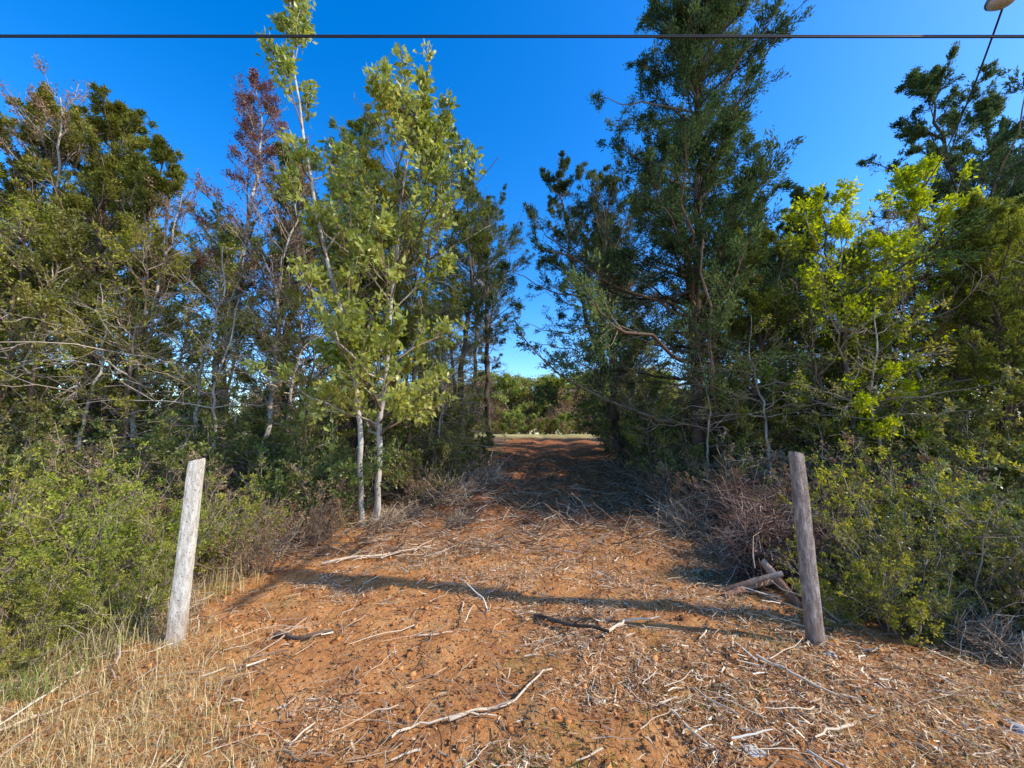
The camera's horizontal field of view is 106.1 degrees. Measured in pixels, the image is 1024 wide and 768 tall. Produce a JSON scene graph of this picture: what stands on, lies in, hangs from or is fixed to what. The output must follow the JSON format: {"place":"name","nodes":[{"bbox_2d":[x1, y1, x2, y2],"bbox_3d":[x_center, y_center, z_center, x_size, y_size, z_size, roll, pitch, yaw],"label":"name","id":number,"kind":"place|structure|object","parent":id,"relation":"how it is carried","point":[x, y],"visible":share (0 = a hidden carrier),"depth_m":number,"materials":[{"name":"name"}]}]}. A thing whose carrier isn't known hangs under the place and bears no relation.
{"place":"outdoors","nodes":[
{"label":"outdoors","id":0,"kind":"place"},
{"bbox_2d":[0,434,1023,767],"bbox_3d":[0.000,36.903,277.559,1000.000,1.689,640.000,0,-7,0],"label":"ground","id":1,"kind":"structure","parent":0,"point":[574,448],"depth_m":2.72,"materials":[{"name":"soil"}]},
{"bbox_2d":[0,534,89,631],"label":"scrub shrub","id":2,"kind":"object","parent":1,"relation":"on","point":[22,559],"visible":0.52,"depth_m":3.04,"materials":[{"name":"green plant"}]},
{"bbox_2d":[0,405,90,509],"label":"privet shrub","id":3,"kind":"object","parent":1,"relation":"on","point":[61,417],"visible":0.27,"depth_m":5.73,"materials":[{"name":"green plant"}]},
{"bbox_2d":[0,584,95,678],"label":"scrub shrub","id":4,"kind":"object","parent":1,"relation":"on","point":[50,633],"visible":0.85,"depth_m":2.70,"materials":[{"name":"green plant"}]},
{"bbox_2d":[0,191,105,457],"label":"tree","id":5,"kind":"object","parent":1,"relation":"on","point":[13,214],"visible":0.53,"depth_m":7.21,"materials":[{"name":"green plant"}]},
{"bbox_2d":[0,80,119,426],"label":"cedar tree","id":6,"kind":"object","parent":1,"relation":"on","point":[52,106],"visible":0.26,"depth_m":10.13,"materials":[{"name":"green plant"}]},
{"bbox_2d":[0,204,126,481],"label":"broadleaf tree","id":7,"kind":"object","parent":1,"relation":"on","point":[74,231],"visible":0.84,"depth_m":7.06,"materials":[{"name":"green plant"}]},
{"bbox_2d":[0,447,130,587],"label":"scrub shrub","id":8,"kind":"object","parent":1,"relation":"on","point":[26,540],"visible":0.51,"depth_m":3.98,"materials":[{"name":"green plant"}]},
{"bbox_2d":[0,539,136,656],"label":"scrub shrub","id":9,"kind":"object","parent":1,"relation":"on","point":[31,603],"visible":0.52,"depth_m":2.95,"materials":[{"name":"green plant"}]},
{"bbox_2d":[0,447,136,564],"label":"scrub shrub","id":10,"kind":"object","parent":1,"relation":"on","point":[54,478],"visible":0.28,"depth_m":4.36,"materials":[{"name":"green plant"}]},
{"bbox_2d":[0,51,140,473],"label":"bare tree","id":11,"kind":"object","parent":1,"relation":"on","point":[59,163],"visible":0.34,"depth_m":9.64,"materials":[{"name":"green plant"}]},
{"bbox_2d":[1,407,181,530],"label":"privet shrub","id":12,"kind":"object","parent":1,"relation":"on","point":[48,420],"visible":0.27,"depth_m":5.60,"materials":[{"name":"green plant"}]},
{"bbox_2d":[0,434,184,550],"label":"shrub","id":13,"kind":"object","parent":1,"relation":"on","point":[95,462],"visible":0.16,"depth_m":5.43,"materials":[{"name":"green plant"}]},
{"bbox_2d":[0,81,203,488],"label":"cedar tree","id":14,"kind":"object","parent":1,"relation":"on","point":[117,116],"visible":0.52,"depth_m":9.35,"materials":[{"name":"green plant"}]},
{"bbox_2d":[10,542,200,652],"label":"scrub shrub","id":15,"kind":"object","parent":1,"relation":"on","point":[123,589],"visible":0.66,"depth_m":3.02,"materials":[{"name":"green plant"}]},
{"bbox_2d":[0,105,212,457],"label":"cedar tree","id":16,"kind":"object","parent":1,"relation":"on","point":[140,130],"visible":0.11,"depth_m":10.59,"materials":[{"name":"green plant"}]},
{"bbox_2d":[0,276,214,498],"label":"bare tree","id":17,"kind":"object","parent":1,"relation":"on","point":[79,444],"visible":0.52,"depth_m":6.85,"materials":[{"name":"green plant"}]},
{"bbox_2d":[0,459,237,613],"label":"scrub shrub","id":18,"kind":"object","parent":1,"relation":"on","point":[86,537],"visible":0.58,"depth_m":3.60,"materials":[{"name":"green plant"}]},
{"bbox_2d":[13,528,225,651],"bbox_3d":[-3.262,1.646,3.241,1.380,0.882,1.045,-3,-8,21],"label":"scrub shrub","id":19,"kind":"object","parent":1,"relation":"on","point":[116,582],"visible":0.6,"depth_m":3.12,"materials":[{"name":"green plant"}]},
{"bbox_2d":[0,441,251,582],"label":"scrub shrub","id":20,"kind":"object","parent":1,"relation":"on","point":[140,504],"visible":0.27,"depth_m":4.61,"materials":[{"name":"green plant"}]},
{"bbox_2d":[34,211,224,485],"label":"bare tree","id":21,"kind":"object","parent":1,"relation":"on","point":[139,235],"visible":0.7,"depth_m":7.20,"materials":[{"name":"green plant"}]},
{"bbox_2d":[41,132,229,469],"bbox_3d":[-8.562,-1.404,8.949,2.786,8.814,2.932,-6,-10,40],"label":"cedar tree","id":22,"kind":"object","parent":1,"relation":"on","point":[161,152],"visible":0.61,"depth_m":8.74,"materials":[{"name":"green plant"}]},
{"bbox_2d":[64,173,223,475],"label":"bare tree","id":23,"kind":"object","parent":1,"relation":"on","point":[185,210],"visible":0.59,"depth_m":8.50,"materials":[{"name":"green plant"}]},
{"bbox_2d":[0,234,312,499],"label":"bare tree","id":24,"kind":"object","parent":1,"relation":"on","point":[195,414],"visible":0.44,"depth_m":7.76,"materials":[{"name":"grey plant"}]},
{"bbox_2d":[41,417,275,537],"bbox_3d":[-5.490,1.569,6.461,2.841,2.015,2.627,3,-8,-24],"label":"privet shrub","id":25,"kind":"object","parent":1,"relation":"on","point":[101,427],"visible":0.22,"depth_m":5.78,"materials":[{"name":"green plant"}]},
{"bbox_2d":[68,476,278,591],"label":"scrub shrub","id":26,"kind":"object","parent":1,"relation":"on","point":[223,535],"visible":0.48,"depth_m":4.16,"materials":[{"name":"green plant"}]},
{"bbox_2d":[165,458,205,647],"bbox_3d":[-2.524,1.431,2.963,0.111,1.692,0.110,3,-8,-20],"label":"gate post","id":27,"kind":"object","parent":1,"relation":"on","point":[178,618],"visible":0.77,"depth_m":2.95,"materials":[{"name":"wood"}]},
{"bbox_2d":[76,280,314,498],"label":"bare tree","id":28,"kind":"object","parent":1,"relation":"on","point":[219,380],"visible":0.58,"depth_m":6.75,"materials":[{"name":"green plant"}]},
{"bbox_2d":[155,223,271,451],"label":"broadleaf tree","id":29,"kind":"object","parent":1,"relation":"on","point":[225,238],"visible":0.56,"depth_m":9.20,"materials":[{"name":"green plant"}]},
{"bbox_2d":[123,457,313,570],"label":"scrub shrub","id":30,"kind":"object","parent":1,"relation":"on","point":[205,514],"visible":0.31,"depth_m":5.13,"materials":[{"name":"green plant"}]},
{"bbox_2d":[123,383,321,513],"bbox_3d":[-5.360,1.356,7.467,3.677,2.608,3.399,2,-8,-16],"label":"privet shrub","id":31,"kind":"object","parent":1,"relation":"on","point":[157,433],"visible":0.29,"depth_m":6.77,"materials":[{"name":"green plant"}]},
{"bbox_2d":[139,67,311,483],"bbox_3d":[-7.567,-3.340,10.858,3.553,12.985,4.174,-3,-8,23],"label":"dead cedar tree","id":32,"kind":"object","parent":1,"relation":"on","point":[248,100],"visible":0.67,"depth_m":11.36,"materials":[{"name":"brown plant"}]},
{"bbox_2d":[147,411,351,525],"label":"privet shrub","id":33,"kind":"object","parent":1,"relation":"on","point":[260,479],"visible":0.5,"depth_m":6.22,"materials":[{"name":"green plant"}]},
{"bbox_2d":[193,488,311,591],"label":"dead shrub","id":34,"kind":"object","parent":1,"relation":"on","point":[252,564],"visible":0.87,"depth_m":4.35,"materials":[{"name":"brown plant"}]},
{"bbox_2d":[206,128,345,461],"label":"bare tree","id":35,"kind":"object","parent":1,"relation":"on","point":[270,412],"visible":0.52,"depth_m":9.00,"materials":[{"name":"grey plant"}]},
{"bbox_2d":[213,141,340,452],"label":"cedar tree","id":36,"kind":"object","parent":1,"relation":"on","point":[278,144],"visible":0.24,"depth_m":10.75,"materials":[{"name":"green plant"}]},
{"bbox_2d":[226,230,345,436],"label":"tree","id":37,"kind":"object","parent":1,"relation":"on","point":[298,340],"visible":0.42,"depth_m":8.31,"materials":[{"name":"green plant"}]},
{"bbox_2d":[256,463,366,550],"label":"dead shrub","id":38,"kind":"object","parent":1,"relation":"on","point":[320,525],"visible":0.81,"depth_m":5.64,"materials":[{"name":"brown plant"}]},
{"bbox_2d":[246,283,381,505],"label":"tree","id":39,"kind":"object","parent":1,"relation":"on","point":[302,377],"visible":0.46,"depth_m":7.30,"materials":[{"name":"green plant"}]},
{"bbox_2d":[255,0,384,526],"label":"hackberry tree","id":40,"kind":"object","parent":1,"relation":"on","point":[292,24],"visible":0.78,"depth_m":6.65,"materials":[{"name":"green plant"}]},
{"bbox_2d":[221,383,423,521],"bbox_3d":[-3.788,1.377,7.858,3.677,2.608,3.399,-6,-10,40],"label":"privet shrub","id":41,"kind":"object","parent":1,"relation":"on","point":[285,437],"visible":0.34,"depth_m":7.54,"materials":[{"name":"green plant"}]},
{"bbox_2d":[252,417,404,529],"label":"privet shrub","id":42,"kind":"object","parent":1,"relation":"on","point":[347,471],"visible":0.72,"depth_m":6.22,"materials":[{"name":"green plant"}]},
{"bbox_2d":[277,159,419,483],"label":"broadleaf tree","id":43,"kind":"object","parent":1,"relation":"on","point":[338,419],"visible":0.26,"depth_m":9.18,"materials":[{"name":"green plant"}]},
{"bbox_2d":[285,148,429,486],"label":"cedar tree","id":44,"kind":"object","parent":1,"relation":"on","point":[370,164],"visible":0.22,"depth_m":9.77,"materials":[{"name":"green plant"}]},
{"bbox_2d":[239,40,498,527],"bbox_3d":[-1.950,-1.872,7.014,4.094,9.249,3.468,-3,-8,21],"label":"hackberry tree","id":45,"kind":"object","parent":1,"relation":"on","point":[419,130],"visible":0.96,"depth_m":6.54,"materials":[{"name":"green plant"}]},
{"bbox_2d":[310,103,430,471],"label":"cedar tree","id":46,"kind":"object","parent":1,"relation":"on","point":[358,126],"visible":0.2,"depth_m":11.22,"materials":[{"name":"green plant"}]},
{"bbox_2d":[358,209,468,498],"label":"broadleaf tree","id":47,"kind":"object","parent":1,"relation":"on","point":[418,309],"visible":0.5,"depth_m":9.20,"materials":[{"name":"green plant"}]},
{"bbox_2d":[350,390,477,484],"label":"privet shrub","id":48,"kind":"object","parent":1,"relation":"on","point":[459,431],"visible":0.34,"depth_m":8.78,"materials":[{"name":"green plant"}]},
{"bbox_2d":[373,423,484,505],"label":"privet shrub","id":49,"kind":"object","parent":1,"relation":"on","point":[433,465],"visible":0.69,"depth_m":7.66,"materials":[{"name":"green plant"}]},
{"bbox_2d":[372,127,499,438],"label":"cedar tree","id":50,"kind":"object","parent":1,"relation":"on","point":[453,242],"visible":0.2,"depth_m":12.90,"materials":[{"name":"green plant"}]},
{"bbox_2d":[410,287,491,459],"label":"tree","id":51,"kind":"object","parent":1,"relation":"on","point":[452,300],"visible":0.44,"depth_m":10.88,"materials":[{"name":"green plant"}]},
{"bbox_2d":[430,169,523,457],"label":"cedar tree","id":52,"kind":"object","parent":1,"relation":"on","point":[487,238],"visible":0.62,"depth_m":14.23,"materials":[{"name":"green plant"}]},
{"bbox_2d":[437,183,538,447],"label":"cedar tree","id":53,"kind":"object","parent":1,"relation":"on","point":[514,231],"visible":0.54,"depth_m":18.11,"materials":[{"name":"green plant"}]},
{"bbox_2d":[0,461,1023,767],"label":"straw litter","id":54,"kind":"object","parent":1,"relation":"on","point":[776,721],"visible":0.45,"depth_m":2.50,"materials":[{"name":"beige plant"}]},
{"bbox_2d":[0,476,1023,767],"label":"soil clods","id":55,"kind":"object","parent":1,"relation":"on","point":[558,716],"visible":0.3,"depth_m":2.58,"materials":[{"name":"soil"}]},
{"bbox_2d":[0,455,1023,767],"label":"stick litter","id":56,"kind":"object","parent":1,"relation":"on","point":[598,523],"visible":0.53,"depth_m":3.18,"materials":[{"name":"wood"}]},
{"bbox_2d":[495,150,680,461],"bbox_3d":[2.672,-2.693,14.409,6.569,11.976,5.730,0,-7,0],"label":"cedar tree","id":57,"kind":"object","parent":1,"relation":"on","point":[559,188],"visible":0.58,"depth_m":14.27,"materials":[{"name":"green plant"}]},
{"bbox_2d":[539,147,672,467],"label":"cedar tree","id":58,"kind":"object","parent":1,"relation":"on","point":[613,180],"visible":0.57,"depth_m":12.51,"materials":[{"name":"green plant"}]},
{"bbox_2d":[595,336,691,493],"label":"bare tree","id":59,"kind":"object","parent":1,"relation":"on","point":[644,389],"visible":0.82,"depth_m":8.67,"materials":[{"name":"green plant"}]},
{"bbox_2d":[597,399,729,484],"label":"privet shrub","id":60,"kind":"object","parent":1,"relation":"on","point":[652,447],"visible":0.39,"depth_m":9.32,"materials":[{"name":"green plant"}]},
{"bbox_2d":[607,100,752,404],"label":"cedar tree","id":61,"kind":"object","parent":1,"relation":"on","point":[636,231],"visible":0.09,"depth_m":12.99,"materials":[{"name":"green plant"}]},
{"bbox_2d":[635,347,790,503],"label":"bare tree","id":62,"kind":"object","parent":1,"relation":"on","point":[707,432],"visible":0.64,"depth_m":7.29,"materials":[{"name":"green plant"}]},
{"bbox_2d":[650,413,829,501],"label":"privet shrub","id":63,"kind":"object","parent":1,"relation":"on","point":[699,455],"visible":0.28,"depth_m":7.50,"materials":[{"name":"green plant"}]},
{"bbox_2d":[669,310,815,490],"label":"tree","id":64,"kind":"object","parent":1,"relation":"on","point":[744,378],"visible":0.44,"depth_m":7.64,"materials":[{"name":"green plant"}]},
{"bbox_2d":[679,437,817,542],"bbox_3d":[3.654,1.593,5.783,1.951,1.560,1.895,-6,-10,40],"label":"brush pile","id":65,"kind":"object","parent":1,"relation":"on","point":[737,483],"visible":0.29,"depth_m":5.84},
{"bbox_2d":[509,0,1000,491],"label":"cedar tree","id":66,"kind":"object","parent":1,"relation":"on","point":[710,17],"visible":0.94,"depth_m":8.25,"materials":[{"name":"green plant"}]},
{"bbox_2d":[687,469,826,573],"bbox_3d":[3.111,1.591,4.870,1.756,1.404,1.705,3,-8,-24],"label":"brush pile","id":67,"kind":"object","parent":1,"relation":"on","point":[783,504],"visible":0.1,"depth_m":5.02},
{"bbox_2d":[676,303,857,498],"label":"bare tree","id":68,"kind":"object","parent":1,"relation":"on","point":[769,411],"visible":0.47,"depth_m":6.84,"materials":[{"name":"green plant"}]},
{"bbox_2d":[692,485,846,601],"bbox_3d":[2.813,1.646,4.147,1.548,1.078,1.502,7,-10,-44],"label":"brush pile","id":69,"kind":"object","parent":1,"relation":"on","point":[751,548],"visible":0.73,"depth_m":4.15,"materials":[{"name":"wood"}]},
{"bbox_2d":[707,214,835,496],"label":"cedar tree","id":70,"kind":"object","parent":1,"relation":"on","point":[765,301],"visible":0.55,"depth_m":7.47,"materials":[{"name":"green plant"}]},
{"bbox_2d":[725,222,840,445],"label":"cedar tree","id":71,"kind":"object","parent":1,"relation":"on","point":[772,238],"visible":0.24,"depth_m":9.20,"materials":[{"name":"green plant"}]},
{"bbox_2d":[788,451,825,647],"bbox_3d":[2.264,1.401,2.944,0.099,1.751,0.099,-1,-7,0],"label":"gate post","id":72,"kind":"object","parent":1,"relation":"on","point":[812,606],"visible":0.81,"depth_m":2.93,"materials":[{"name":"wood"}]},
{"bbox_2d":[704,380,925,501],"bbox_3d":[5.976,1.264,7.797,3.708,2.845,4.011,0,-7,0],"label":"privet shrub","id":73,"kind":"object","parent":1,"relation":"on","point":[866,435],"visible":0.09,"depth_m":7.03,"materials":[{"name":"green plant"}]},
{"bbox_2d":[721,410,909,531],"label":"privet shrub","id":74,"kind":"object","parent":1,"relation":"on","point":[816,422],"visible":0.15,"depth_m":6.21,"materials":[{"name":"green plant"}]},
{"bbox_2d":[756,267,880,502],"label":"tree","id":75,"kind":"object","parent":1,"relation":"on","point":[811,336],"visible":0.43,"depth_m":7.00,"materials":[{"name":"green plant"}]},
{"bbox_2d":[746,435,911,526],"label":"shrub","id":76,"kind":"object","parent":1,"relation":"on","point":[789,478],"visible":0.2,"depth_m":5.77,"materials":[{"name":"plant"}]},
{"bbox_2d":[781,498,878,598],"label":"shrub","id":77,"kind":"object","parent":1,"relation":"on","point":[820,532],"visible":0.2,"depth_m":4.05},
{"bbox_2d":[757,176,938,517],"bbox_3d":[5.907,-0.492,7.161,2.349,6.663,2.969,0,-7,0],"label":"yellow leaved tree","id":78,"kind":"object","parent":1,"relation":"on","point":[846,232],"visible":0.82,"depth_m":6.72,"materials":[{"name":"green plant"}]},
{"bbox_2d":[711,421,1021,581],"bbox_3d":[4.296,1.431,4.708,2.299,1.940,3.036,3,-8,-20],"label":"scrub shrub","id":79,"kind":"object","parent":1,"relation":"on","point":[908,500],"visible":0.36,"depth_m":4.49,"materials":[{"name":"green plant"}]},
{"bbox_2d":[747,183,994,432],"bbox_3d":[8.774,-1.465,10.003,3.772,8.843,5.008,3,-8,-24],"label":"cedar tree","id":80,"kind":"object","parent":1,"relation":"on","point":[799,192],"visible":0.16,"depth_m":10.66,"materials":[{"name":"green plant"}]},
{"bbox_2d":[782,486,985,617],"bbox_3d":[3.822,1.707,3.990,1.716,1.186,1.469,5,-9,-31],"label":"privet shrub","id":81,"kind":"object","parent":1,"relation":"on","point":[963,564],"visible":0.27,"depth_m":3.74,"materials":[{"name":"green plant"}]},
{"bbox_2d":[795,240,979,476],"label":"cedar tree","id":82,"kind":"object","parent":1,"relation":"on","point":[878,324],"visible":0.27,"depth_m":7.32,"materials":[{"name":"green plant"}]},
{"bbox_2d":[773,288,1010,513],"bbox_3d":[5.882,0.554,6.320,2.790,4.197,2.675,-2,-8,17],"label":"bare tree","id":83,"kind":"object","parent":1,"relation":"on","point":[871,390],"visible":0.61,"depth_m":6.10,"materials":[{"name":"green plant"}]},
{"bbox_2d":[761,502,1023,654],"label":"scrub shrub","id":84,"kind":"object","parent":1,"relation":"on","point":[829,606],"visible":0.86,"depth_m":3.15,"materials":[{"name":"green plant"}]},
{"bbox_2d":[774,386,1023,518],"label":"privet shrub","id":85,"kind":"object","parent":1,"relation":"on","point":[987,403],"visible":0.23,"depth_m":5.83,"materials":[{"name":"green plant"}]},
{"bbox_2d":[778,370,1020,502],"bbox_3d":[7.632,1.185,7.459,4.345,3.082,4.018,-5,-9,32],"label":"privet shrub","id":86,"kind":"object","parent":1,"relation":"on","point":[962,404],"visible":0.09,"depth_m":6.77,"materials":[{"name":"green plant"}]},
{"bbox_2d":[807,434,1001,541],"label":"shrub","id":87,"kind":"object","parent":1,"relation":"on","point":[922,471],"visible":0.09,"depth_m":5.34,"materials":[{"name":"plant"}]},
{"bbox_2d":[820,537,991,644],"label":"privet shrub","id":88,"kind":"object","parent":1,"relation":"on","point":[934,605],"visible":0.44,"depth_m":3.10,"materials":[{"name":"green plant"}]},
{"bbox_2d":[819,226,1013,504],"bbox_3d":[7.099,-0.124,6.811,2.534,5.688,2.005,-6,-10,40],"label":"yellow leaved tree","id":89,"kind":"object","parent":1,"relation":"on","point":[877,240],"visible":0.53,"depth_m":6.89,"materials":[{"name":"green plant"}]},
{"bbox_2d":[830,475,1023,640],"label":"privet shrub","id":90,"kind":"object","parent":1,"relation":"on","point":[995,580],"visible":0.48,"depth_m":3.32,"materials":[{"name":"green plant"}]},
{"bbox_2d":[830,362,1023,518],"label":"privet shrub","id":91,"kind":"object","parent":1,"relation":"on","point":[935,425],"visible":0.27,"depth_m":5.76,"materials":[{"name":"green plant"}]},
{"bbox_2d":[835,152,1023,474],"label":"yellow leaved tree","id":92,"kind":"object","parent":1,"relation":"on","point":[919,195],"visible":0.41,"depth_m":8.34,"materials":[{"name":"green plant"}]},
{"bbox_2d":[840,203,1022,463],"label":"tree","id":93,"kind":"object","parent":1,"relation":"on","point":[916,371],"visible":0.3,"depth_m":7.30,"materials":[{"name":"green plant"}]},
{"bbox_2d":[843,459,1023,599],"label":"privet shrub","id":94,"kind":"object","parent":1,"relation":"on","point":[939,535],"visible":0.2,"depth_m":3.95,"materials":[{"name":"green plant"}]},
{"bbox_2d":[854,40,1023,465],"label":"cedar tree","id":95,"kind":"object","parent":1,"relation":"on","point":[929,87],"visible":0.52,"depth_m":10.22,"materials":[{"name":"green plant"}]},
{"bbox_2d":[859,87,1023,434],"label":"cedar tree","id":96,"kind":"object","parent":1,"relation":"on","point":[988,109],"visible":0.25,"depth_m":12.37,"materials":[{"name":"green plant"}]},
{"bbox_2d":[902,208,1023,483],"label":"cedar tree","id":97,"kind":"object","parent":1,"relation":"on","point":[959,211],"visible":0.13,"depth_m":8.07,"materials":[{"name":"green plant"}]},
{"bbox_2d":[906,191,1023,506],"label":"cedar tree","id":98,"kind":"object","parent":1,"relation":"on","point":[1005,300],"visible":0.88,"depth_m":6.52,"materials":[{"name":"green plant"}]},
{"bbox_2d":[913,461,1023,589],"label":"scrub shrub","id":99,"kind":"object","parent":1,"relation":"on","point":[967,532],"visible":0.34,"depth_m":3.53,"materials":[{"name":"green plant"}]},
{"bbox_2d":[920,590,1023,681],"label":"brush pile","id":100,"kind":"object","parent":1,"relation":"on","point":[992,638],"visible":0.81,"depth_m":2.84,"materials":[{"name":"wood"}]},
{"bbox_2d":[0,505,1023,767],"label":"dry grass","id":101,"kind":"structure","parent":0,"point":[104,691],"depth_m":2.30,"materials":[{"name":"plant"}]},
{"bbox_2d":[0,34,1023,35],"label":"messenger wire","id":102,"kind":"object","parent":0,"point":[442,35],"visible":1,"depth_m":3.37,"materials":[{"name":"metal"}]},
{"bbox_2d":[0,35,1023,37],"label":"power cable","id":103,"kind":"object","parent":102,"relation":"attached to","point":[32,36],"visible":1,"depth_m":3.37,"materials":[{"name":"rubber"}]},
{"bbox_2d":[0,0,1023,433],"label":"sky","id":104,"kind":"structure","parent":0,"point":[523,100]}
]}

